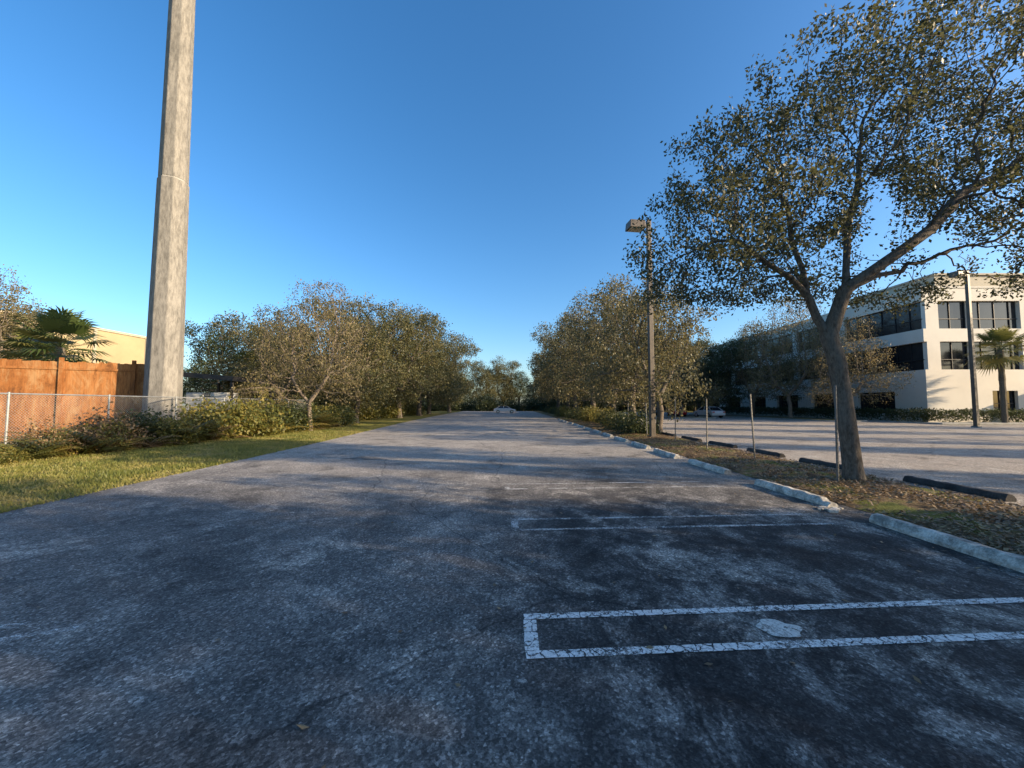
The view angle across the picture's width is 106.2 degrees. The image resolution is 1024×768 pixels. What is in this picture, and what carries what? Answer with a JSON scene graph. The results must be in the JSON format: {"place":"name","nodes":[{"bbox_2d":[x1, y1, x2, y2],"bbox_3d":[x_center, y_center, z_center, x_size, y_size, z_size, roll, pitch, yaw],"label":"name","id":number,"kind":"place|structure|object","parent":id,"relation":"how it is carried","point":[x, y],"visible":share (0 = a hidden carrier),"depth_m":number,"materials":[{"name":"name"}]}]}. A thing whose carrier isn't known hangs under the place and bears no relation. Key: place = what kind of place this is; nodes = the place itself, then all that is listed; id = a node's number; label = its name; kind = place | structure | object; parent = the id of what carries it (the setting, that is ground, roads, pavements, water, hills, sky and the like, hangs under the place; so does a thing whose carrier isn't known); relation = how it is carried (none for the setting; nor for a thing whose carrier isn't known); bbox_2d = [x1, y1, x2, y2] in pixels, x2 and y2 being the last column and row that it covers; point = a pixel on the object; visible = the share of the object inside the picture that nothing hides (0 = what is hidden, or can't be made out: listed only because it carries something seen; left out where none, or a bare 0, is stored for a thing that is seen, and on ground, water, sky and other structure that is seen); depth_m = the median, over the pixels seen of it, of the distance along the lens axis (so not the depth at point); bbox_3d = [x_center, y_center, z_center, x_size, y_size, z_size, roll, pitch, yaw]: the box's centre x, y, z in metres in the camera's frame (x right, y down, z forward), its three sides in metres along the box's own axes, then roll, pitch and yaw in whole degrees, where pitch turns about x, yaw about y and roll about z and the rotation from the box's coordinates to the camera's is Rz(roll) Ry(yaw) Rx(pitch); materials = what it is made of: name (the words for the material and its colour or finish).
{"place":"outdoors","nodes":[
{"label":"outdoors","id":0,"kind":"place"},
{"bbox_2d":[0,405,912,512],"bbox_3d":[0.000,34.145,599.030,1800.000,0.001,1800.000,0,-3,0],"label":"lawn ground","id":1,"kind":"structure","parent":0,"point":[405,418],"depth_m":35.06,"materials":[{"name":"green plant"}]},
{"bbox_2d":[0,439,23,463],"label":"shrub","id":2,"kind":"object","parent":1,"relation":"on","point":[4,453],"visible":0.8,"depth_m":11.01,"materials":[{"name":"green plant"}]},
{"bbox_2d":[2,448,35,463],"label":"shrub","id":3,"kind":"object","parent":1,"relation":"on","point":[18,456],"visible":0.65,"depth_m":11.25,"materials":[{"name":"green plant"}]},
{"bbox_2d":[0,264,64,359],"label":"yellowing tree","id":4,"kind":"object","parent":1,"relation":"on","point":[5,303],"visible":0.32,"depth_m":27.77,"materials":[{"name":"green plant"}]},
{"bbox_2d":[0,435,79,460],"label":"fern shrub","id":5,"kind":"object","parent":1,"relation":"on","point":[38,447],"visible":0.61,"depth_m":11.75,"materials":[{"name":"green plant"}]},
{"bbox_2d":[0,327,82,361],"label":"palm tree","id":6,"kind":"object","parent":1,"relation":"on","point":[37,346],"visible":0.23,"depth_m":23.92,"materials":[{"name":"green plant"}]},
{"bbox_2d":[6,429,76,459],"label":"fern shrub","id":7,"kind":"object","parent":1,"relation":"on","point":[56,449],"visible":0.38,"depth_m":12.18,"materials":[{"name":"green plant"}]},
{"bbox_2d":[0,298,85,361],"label":"yellowing tree","id":8,"kind":"object","parent":1,"relation":"on","point":[18,318],"visible":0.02,"depth_m":30.01,"materials":[{"name":"green plant"}]},
{"bbox_2d":[0,437,85,458],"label":"fern shrub","id":9,"kind":"object","parent":1,"relation":"on","point":[31,448],"visible":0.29,"depth_m":12.03,"materials":[{"name":"green plant"}]},
{"bbox_2d":[3,414,95,456],"bbox_3d":[-15.371,1.823,12.759,2.094,1.646,2.358,-3,-4,44],"label":"shrub","id":10,"kind":"object","parent":1,"relation":"on","point":[36,436],"visible":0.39,"depth_m":12.66,"materials":[{"name":"green plant"}]},
{"bbox_2d":[18,426,93,454],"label":"shrub","id":11,"kind":"object","parent":1,"relation":"on","point":[62,435],"visible":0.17,"depth_m":12.83,"materials":[{"name":"green plant"}]},
{"bbox_2d":[0,306,116,362],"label":"palm tree","id":12,"kind":"object","parent":1,"relation":"on","point":[65,322],"visible":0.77,"depth_m":21.62,"materials":[{"name":"green plant"}]},
{"bbox_2d":[0,357,144,441],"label":"wooden fence","id":13,"kind":"object","parent":1,"relation":"on","point":[62,376],"visible":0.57,"depth_m":17.51,"materials":[{"name":"brown wood"}]},
{"bbox_2d":[0,312,144,363],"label":"walls","id":14,"kind":"structure","parent":1,"relation":"on","point":[126,349],"depth_m":42.59,"materials":[{"name":"beige paint"}]},
{"bbox_2d":[1,310,145,363],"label":"coping and pilasters","id":15,"kind":"object","parent":14,"relation":"attached to","point":[113,331],"visible":0.11,"depth_m":41.63,"materials":[{"name":"beige paint"}]},
{"bbox_2d":[48,428,155,453],"bbox_3d":[-14.773,2.066,13.513,3.386,1.199,2.554,0,-3,-7],"label":"fern shrub","id":16,"kind":"object","parent":1,"relation":"on","point":[96,443],"visible":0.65,"depth_m":13.15,"materials":[{"name":"green plant"}]},
{"bbox_2d":[81,425,126,452],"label":"shrub","id":17,"kind":"object","parent":1,"relation":"on","point":[109,435],"visible":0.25,"depth_m":13.72,"materials":[{"name":"green plant"}]},
{"bbox_2d":[65,401,155,452],"bbox_3d":[-15.122,1.728,14.397,2.770,2.176,3.119,2,-4,-32],"label":"shrub","id":18,"kind":"object","parent":1,"relation":"on","point":[96,416],"visible":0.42,"depth_m":14.24,"materials":[{"name":"green plant"}]},
{"bbox_2d":[72,418,148,452],"bbox_3d":[-14.863,1.971,14.010,2.289,1.457,2.147,0,-3,-6],"label":"shrub","id":19,"kind":"object","parent":1,"relation":"on","point":[113,430],"visible":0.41,"depth_m":13.90,"materials":[{"name":"green plant"}]},
{"bbox_2d":[108,404,181,446],"bbox_3d":[-15.200,1.855,16.026,3.083,2.097,3.196,-2,-4,31],"label":"shrub","id":20,"kind":"object","parent":1,"relation":"on","point":[154,417],"visible":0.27,"depth_m":15.58,"materials":[{"name":"green plant"}]},
{"bbox_2d":[0,392,304,444],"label":"chain link fence","id":21,"kind":"object","parent":1,"relation":"on","point":[6,418],"visible":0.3,"depth_m":13.81,"materials":[{"name":"metal"}]},
{"bbox_2d":[124,432,183,449],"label":"fern shrub","id":22,"kind":"object","parent":1,"relation":"on","point":[150,444],"visible":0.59,"depth_m":15.09,"materials":[{"name":"green plant"}]},
{"bbox_2d":[141,0,195,421],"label":"concrete monopole tower","id":23,"kind":"structure","parent":1,"relation":"on","point":[164,362],"depth_m":18.42,"materials":[{"name":"grey concrete"}]},
{"bbox_2d":[123,417,213,443],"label":"fern shrub","id":24,"kind":"object","parent":1,"relation":"on","point":[157,429],"visible":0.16,"depth_m":15.49,"materials":[{"name":"green plant"}]},
{"bbox_2d":[141,414,208,446],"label":"shrub","id":25,"kind":"object","parent":1,"relation":"on","point":[172,424],"visible":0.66,"depth_m":15.98,"materials":[{"name":"green plant"}]},
{"bbox_2d":[150,417,226,442],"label":"fern shrub","id":26,"kind":"object","parent":1,"relation":"on","point":[208,428],"visible":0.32,"depth_m":17.35,"materials":[{"name":"green plant"}]},
{"bbox_2d":[174,395,264,439],"bbox_3d":[-14.917,1.847,19.535,4.266,2.714,4.000,-2,-4,38],"label":"shrub","id":27,"kind":"object","parent":1,"relation":"on","point":[209,408],"visible":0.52,"depth_m":18.91,"materials":[{"name":"green plant"}]},
{"bbox_2d":[182,315,264,403],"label":"background tree","id":28,"kind":"object","parent":1,"relation":"on","point":[211,347],"visible":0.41,"depth_m":50.73,"materials":[{"name":"green plant"}]},
{"bbox_2d":[183,372,274,415],"bbox_3d":[-19.700,1.200,26.324,4.200,3.850,4.300,0,-3,0],"label":"equipment shelter","id":29,"kind":"object","parent":1,"relation":"on","point":[231,379],"visible":0.39,"depth_m":24.95,"materials":[{"name":"white metal"}]},
{"bbox_2d":[202,402,276,438],"bbox_3d":[-14.429,2.026,19.919,3.307,2.244,3.527,-2,-3,27],"label":"shrub","id":30,"kind":"object","parent":1,"relation":"on","point":[237,422],"visible":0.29,"depth_m":19.51,"materials":[{"name":"green plant"}]},
{"bbox_2d":[217,349,278,400],"bbox_3d":[-21.523,0.230,31.504,4.592,6.348,4.608,0,-3,0],"label":"palm tree","id":31,"kind":"object","parent":1,"relation":"on","point":[240,361],"visible":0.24,"depth_m":31.00,"materials":[{"name":"green plant"}]},
{"bbox_2d":[201,394,295,437],"bbox_3d":[-14.059,1.893,20.857,4.384,2.790,4.111,1,-3,-17],"label":"shrub","id":32,"kind":"object","parent":1,"relation":"on","point":[272,420],"visible":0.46,"depth_m":20.60,"materials":[{"name":"green plant"}]},
{"bbox_2d":[205,302,334,406],"bbox_3d":[-19.773,-1.649,32.272,7.316,10.467,9.885,0,-3,5],"label":"oak tree","id":33,"kind":"object","parent":1,"relation":"on","point":[231,364],"visible":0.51,"depth_m":30.43,"materials":[{"name":"green plant"}]},
{"bbox_2d":[228,322,325,403],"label":"oak tree","id":34,"kind":"object","parent":1,"relation":"on","point":[240,344],"visible":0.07,"depth_m":41.10,"materials":[{"name":"green plant"}]},
{"bbox_2d":[262,396,319,430],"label":"shrub","id":35,"kind":"object","parent":1,"relation":"on","point":[302,415],"visible":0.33,"depth_m":23.71,"materials":[{"name":"green plant"}]},
{"bbox_2d":[229,278,374,430],"bbox_3d":[-13.048,-2.011,25.300,7.754,10.415,7.627,1,-3,-17],"label":"sparse tree","id":36,"kind":"object","parent":1,"relation":"on","point":[326,372],"visible":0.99,"depth_m":24.75,"materials":[{"name":"green plant"}]},
{"bbox_2d":[306,403,349,426],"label":"shrub","id":37,"kind":"object","parent":1,"relation":"on","point":[335,410],"visible":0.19,"depth_m":29.09,"materials":[{"name":"green plant"}]},
{"bbox_2d":[325,403,360,426],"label":"shrub","id":38,"kind":"object","parent":1,"relation":"on","point":[347,415],"visible":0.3,"depth_m":30.39,"materials":[{"name":"green plant"}]},
{"bbox_2d":[296,291,415,422],"bbox_3d":[-14.482,-2.443,35.922,9.324,12.448,9.732,0,-3,2],"label":"oak tree","id":39,"kind":"object","parent":1,"relation":"on","point":[369,387],"visible":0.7,"depth_m":34.82,"materials":[{"name":"green plant"}]},
{"bbox_2d":[298,295,421,410],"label":"oak tree","id":40,"kind":"object","parent":1,"relation":"on","point":[404,323],"visible":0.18,"depth_m":42.65,"materials":[{"name":"green plant"}]},
{"bbox_2d":[351,398,389,419],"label":"shrub","id":41,"kind":"object","parent":1,"relation":"on","point":[370,415],"visible":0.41,"depth_m":43.35,"materials":[{"name":"green plant"}]},
{"bbox_2d":[374,401,404,417],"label":"shrub","id":42,"kind":"object","parent":1,"relation":"on","point":[391,413],"visible":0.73,"depth_m":49.05,"materials":[{"name":"green plant"}]},
{"bbox_2d":[355,299,452,417],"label":"oak tree","id":43,"kind":"object","parent":1,"relation":"on","point":[405,391],"visible":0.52,"depth_m":49.64,"materials":[{"name":"green plant"}]},
{"bbox_2d":[402,397,427,414],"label":"shrub","id":44,"kind":"object","parent":1,"relation":"on","point":[410,410],"visible":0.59,"depth_m":62.31,"materials":[{"name":"green plant"}]},
{"bbox_2d":[382,304,464,415],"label":"oak tree","id":45,"kind":"object","parent":1,"relation":"on","point":[445,388],"visible":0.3,"depth_m":59.38,"materials":[{"name":"green plant"}]},
{"bbox_2d":[395,329,475,413],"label":"oak tree","id":46,"kind":"object","parent":1,"relation":"on","point":[452,350],"visible":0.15,"depth_m":70.86,"materials":[{"name":"green plant"}]},
{"bbox_2d":[182,355,709,411],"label":"distant trees","id":47,"kind":"object","parent":1,"relation":"on","point":[496,376],"visible":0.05,"depth_m":117.43,"materials":[{"name":"green plant"}]},
{"bbox_2d":[440,396,466,410],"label":"undergrowth shrub","id":48,"kind":"object","parent":1,"relation":"on","point":[456,408],"visible":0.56,"depth_m":104.51,"materials":[{"name":"green plant"}]},
{"bbox_2d":[427,338,480,411],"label":"oak tree","id":49,"kind":"object","parent":1,"relation":"on","point":[469,383],"visible":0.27,"depth_m":86.13,"materials":[{"name":"green plant"}]},
{"bbox_2d":[466,391,502,410],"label":"undergrowth shrub","id":50,"kind":"object","parent":1,"relation":"on","point":[480,406],"visible":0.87,"depth_m":103.60,"materials":[{"name":"green plant"}]},
{"bbox_2d":[503,396,522,410],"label":"undergrowth shrub","id":51,"kind":"object","parent":1,"relation":"on","point":[511,405],"visible":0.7,"depth_m":106.03,"materials":[{"name":"green plant"}]},
{"bbox_2d":[517,396,539,410],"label":"undergrowth shrub","id":52,"kind":"object","parent":1,"relation":"on","point":[526,406],"visible":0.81,"depth_m":104.90,"materials":[{"name":"green plant"}]},
{"bbox_2d":[527,330,576,408],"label":"median oak tree","id":53,"kind":"object","parent":1,"relation":"on","point":[558,403],"visible":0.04,"depth_m":84.78,"materials":[{"name":"green plant"}]},
{"bbox_2d":[532,326,581,407],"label":"median oak tree","id":54,"kind":"object","parent":1,"relation":"on","point":[544,350],"visible":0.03,"depth_m":73.91,"materials":[{"name":"green plant"}]},
{"bbox_2d":[529,312,605,409],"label":"median oak tree","id":55,"kind":"object","parent":1,"relation":"on","point":[535,334],"visible":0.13,"depth_m":63.29,"materials":[{"name":"green plant"}]},
{"bbox_2d":[526,311,618,409],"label":"median oak tree","id":56,"kind":"object","parent":1,"relation":"on","point":[541,368],"visible":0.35,"depth_m":53.82,"materials":[{"name":"green plant"}]},
{"bbox_2d":[539,287,626,409],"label":"median oak tree","id":57,"kind":"object","parent":1,"relation":"on","point":[572,313],"visible":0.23,"depth_m":46.42,"materials":[{"name":"green plant"}]},
{"bbox_2d":[574,405,599,421],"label":"undergrowth shrub","id":58,"kind":"object","parent":1,"relation":"on","point":[586,416],"visible":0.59,"depth_m":36.62,"materials":[{"name":"green plant"}]},
{"bbox_2d":[550,291,669,410],"bbox_3d":[9.650,-2.697,38.344,12.819,13.306,9.035,1,-3,-23],"label":"median oak tree","id":59,"kind":"object","parent":1,"relation":"on","point":[572,367],"visible":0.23,"depth_m":37.42,"materials":[{"name":"green plant"}]},
{"bbox_2d":[602,407,638,429],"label":"undergrowth shrub","id":60,"kind":"object","parent":1,"relation":"on","point":[608,418],"visible":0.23,"depth_m":24.86,"materials":[{"name":"green plant"}]},
{"bbox_2d":[575,272,679,418],"bbox_3d":[9.038,-2.687,29.880,7.981,12.332,10.784,-1,-3,14],"label":"median oak tree","id":61,"kind":"object","parent":1,"relation":"on","point":[614,299],"visible":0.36,"depth_m":28.11,"materials":[{"name":"green plant"}]},
{"bbox_2d":[577,276,721,432],"bbox_3d":[8.099,-1.828,22.658,6.970,9.776,9.889,1,-3,-11],"label":"median oak tree","id":62,"kind":"object","parent":1,"relation":"on","point":[670,360],"visible":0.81,"depth_m":21.90,"materials":[{"name":"green plant"}]},
{"bbox_2d":[705,406,934,421],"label":"hedge","id":63,"kind":"object","parent":1,"relation":"on","point":[828,412],"visible":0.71,"depth_m":44.75,"materials":[{"name":"green plant"}]},
{"bbox_2d":[916,408,1023,421],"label":"hedge","id":64,"kind":"object","parent":1,"relation":"on","point":[959,414],"visible":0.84,"depth_m":35.71,"materials":[{"name":"green plant"}]},
{"bbox_2d":[964,325,1023,422],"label":"palm tree","id":65,"kind":"object","parent":1,"relation":"on","point":[1004,333],"visible":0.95,"depth_m":33.80,"materials":[{"name":"green plant"}]},
{"bbox_2d":[0,411,1023,767],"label":"parking lot","id":66,"kind":"structure","parent":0,"point":[270,567],"depth_m":3.04,"materials":[{"name":"grey asphalt"}]},
{"bbox_2d":[0,438,1023,767],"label":"fallen leaves","id":67,"kind":"object","parent":66,"relation":"on","point":[302,726],"visible":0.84,"depth_m":3.31,"materials":[{"name":"brown plant"}]},
{"bbox_2d":[0,444,1023,658],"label":"stall markings","id":68,"kind":"object","parent":66,"relation":"on","point":[774,631],"visible":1,"depth_m":2.86,"materials":[{"name":"white paint"}]},
{"bbox_2d":[653,448,679,458],"bbox_3d":[5.211,2.337,13.043,0.212,0.134,1.830,0,-3,0],"label":"wheel stop","id":69,"kind":"object","parent":66,"relation":"on","point":[666,453],"visible":1,"depth_m":12.74,"materials":[{"name":"concrete"}]},
{"bbox_2d":[688,459,731,473],"bbox_3d":[5.239,2.188,10.297,0.212,0.134,1.830,0,-3,-2],"label":"wheel stop","id":70,"kind":"object","parent":66,"relation":"on","point":[715,468],"visible":1,"depth_m":10.03,"materials":[{"name":"concrete"}]},
{"bbox_2d":[534,411,1023,555],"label":"mulch median","id":71,"kind":"object","parent":66,"relation":"on","point":[894,503],"visible":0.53,"depth_m":6.86,"materials":[{"name":"brown plant"}]},
{"bbox_2d":[610,408,666,433],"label":"undergrowth shrub","id":72,"kind":"object","parent":71,"relation":"on","point":[630,425],"visible":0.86,"depth_m":21.65,"materials":[{"name":"green plant"}]},
{"bbox_2d":[625,219,657,436],"bbox_3d":[6.635,-2.823,19.523,1.438,11.250,0.637,0,-3,-8],"label":"parking lot lamp","id":73,"kind":"object","parent":71,"relation":"on","point":[651,379],"visible":0.66,"depth_m":19.44,"materials":[{"name":"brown metal"}]},
{"bbox_2d":[749,394,755,457],"bbox_3d":[7.175,1.303,11.467,0.048,2.000,0.109,4,-5,-52],"label":"sign post","id":74,"kind":"object","parent":71,"relation":"on","point":[752,425],"visible":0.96,"depth_m":11.46,"materials":[{"name":"metal"}]},
{"bbox_2d":[574,421,1023,554],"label":"leaf litter","id":75,"kind":"object","parent":71,"relation":"on","point":[971,516],"visible":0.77,"depth_m":6.92,"materials":[{"name":"brown plant"}]},
{"bbox_2d":[622,0,1023,481],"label":"oak tree","id":76,"kind":"object","parent":71,"relation":"on","point":[801,283],"visible":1,"depth_m":8.26,"materials":[{"name":"green plant"}]},
{"bbox_2d":[834,385,838,481],"bbox_3d":[6.751,1.064,7.995,0.040,2.100,0.031,1,-3,-17],"label":"sign post","id":77,"kind":"object","parent":71,"relation":"on","point":[836,432],"visible":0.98,"depth_m":7.99,"materials":[{"name":"metal"}]},
{"bbox_2d":[754,479,838,506],"bbox_3d":[5.283,2.025,7.281,0.213,0.133,1.830,0,-3,-2],"label":"wheel stop","id":78,"kind":"object","parent":66,"relation":"on","point":[804,495],"visible":0.98,"depth_m":7.05,"materials":[{"name":"concrete"}]},
{"bbox_2d":[869,513,1023,572],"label":"wheel stop","id":79,"kind":"object","parent":66,"relation":"on","point":[1013,561],"visible":1,"depth_m":4.51,"materials":[{"name":"concrete"}]},
{"bbox_2d":[0,0,1023,404],"label":"sky","id":80,"kind":"structure","parent":0,"point":[482,165],"materials":[{"name":"blue"}]},
{"bbox_2d":[617,412,1023,507],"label":"neighbour parking lot","id":81,"kind":"structure","parent":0,"point":[988,457],"depth_m":16.06,"materials":[{"name":"grey asphalt"}]},
{"bbox_2d":[665,416,716,418],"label":"planted island","id":82,"kind":"structure","parent":81,"relation":"on","point":[687,417],"depth_m":47.87,"materials":[{"name":"concrete"}]},
{"bbox_2d":[638,333,727,416],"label":"parking lot tree","id":83,"kind":"object","parent":82,"relation":"on","point":[718,395],"visible":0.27,"depth_m":47.85,"materials":[{"name":"green plant"}]},
{"bbox_2d":[663,336,736,409],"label":"parking lot tree","id":84,"kind":"object","parent":81,"relation":"on","point":[699,406],"visible":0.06,"depth_m":66.98,"materials":[{"name":"green plant"}]},
{"bbox_2d":[693,407,724,417],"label":"parked car","id":85,"kind":"object","parent":81,"relation":"on","point":[717,411],"visible":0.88,"depth_m":50.48,"materials":[{"name":"paint"}]},
{"bbox_2d":[674,415,748,416],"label":"planted island","id":86,"kind":"structure","parent":81,"relation":"on","point":[717,416],"depth_m":56.84,"materials":[{"name":"plant"}]},
{"bbox_2d":[670,337,753,409],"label":"parking lot tree","id":87,"kind":"object","parent":86,"relation":"on","point":[711,366],"visible":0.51,"depth_m":55.06,"materials":[{"name":"green plant"}]},
{"bbox_2d":[746,447,785,457],"bbox_3d":[8.734,2.349,13.292,0.214,0.137,1.830,0,-3,1],"label":"dark wheel stop","id":88,"kind":"object","parent":81,"relation":"on","point":[774,454],"visible":0.91,"depth_m":13.02,"materials":[{"name":"concrete"}]},
{"bbox_2d":[740,416,867,421],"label":"planted island","id":89,"kind":"structure","parent":81,"relation":"on","point":[802,418],"depth_m":44.37,"materials":[{"name":"concrete"}]},
{"bbox_2d":[701,319,806,415],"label":"parking lot tree","id":90,"kind":"object","parent":89,"relation":"on","point":[729,356],"visible":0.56,"depth_m":52.81,"materials":[{"name":"green plant"}]},
{"bbox_2d":[732,294,863,417],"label":"parking lot tree","id":91,"kind":"object","parent":89,"relation":"on","point":[783,365],"visible":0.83,"depth_m":46.70,"materials":[{"name":"green plant"}]},
{"bbox_2d":[797,315,916,406],"bbox_3d":[35.483,-1.744,40.662,8.616,11.573,8.475,-1,-3,24],"label":"parking lot tree","id":92,"kind":"object","parent":89,"relation":"on","point":[876,374],"visible":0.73,"depth_m":39.78,"materials":[{"name":"green plant"}]},
{"bbox_2d":[799,457,841,469],"bbox_3d":[8.673,2.203,10.596,0.210,0.136,1.830,0,-3,0],"label":"dark wheel stop","id":93,"kind":"object","parent":81,"relation":"on","point":[816,462],"visible":0.69,"depth_m":10.75,"materials":[{"name":"concrete"}]},
{"bbox_2d":[903,475,1016,501],"bbox_3d":[8.767,2.046,7.651,0.211,0.132,1.830,0,-3,2],"label":"dark wheel stop","id":94,"kind":"object","parent":81,"relation":"on","point":[996,495],"visible":0.98,"depth_m":7.41,"materials":[{"name":"concrete"}]},
{"bbox_2d":[948,270,982,427],"bbox_3d":[33.983,-2.649,28.749,1.438,11.900,0.637,0,-3,-5],"label":"parking lot lamp","id":95,"kind":"object","parent":81,"relation":"on","point":[974,390],"visible":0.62,"depth_m":28.71,"materials":[{"name":"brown metal"}]},
{"bbox_2d":[687,412,1023,424],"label":"sidewalk","id":96,"kind":"structure","parent":0,"point":[981,423],"depth_m":34.22,"materials":[{"name":"concrete"}]},
{"bbox_2d":[711,286,1023,421],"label":"walls","id":97,"kind":"structure","parent":0,"point":[937,386],"depth_m":38.50,"materials":[{"name":"white paint"}]},
{"bbox_2d":[714,302,1014,409],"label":"window mullions","id":98,"kind":"object","parent":97,"relation":"attached to","point":[912,360],"depth_m":39.73,"materials":[{"name":"black metal"}]},
{"bbox_2d":[712,302,1019,413],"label":"glazing","id":99,"kind":"structure","parent":97,"relation":"attached to","point":[986,320],"depth_m":39.31,"materials":[{"name":"black glass"}]},
{"bbox_2d":[849,273,1023,306],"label":"roof parapet","id":100,"kind":"object","parent":97,"relation":"on","point":[980,281],"visible":0.17,"depth_m":43.72,"materials":[{"name":"white paint"}]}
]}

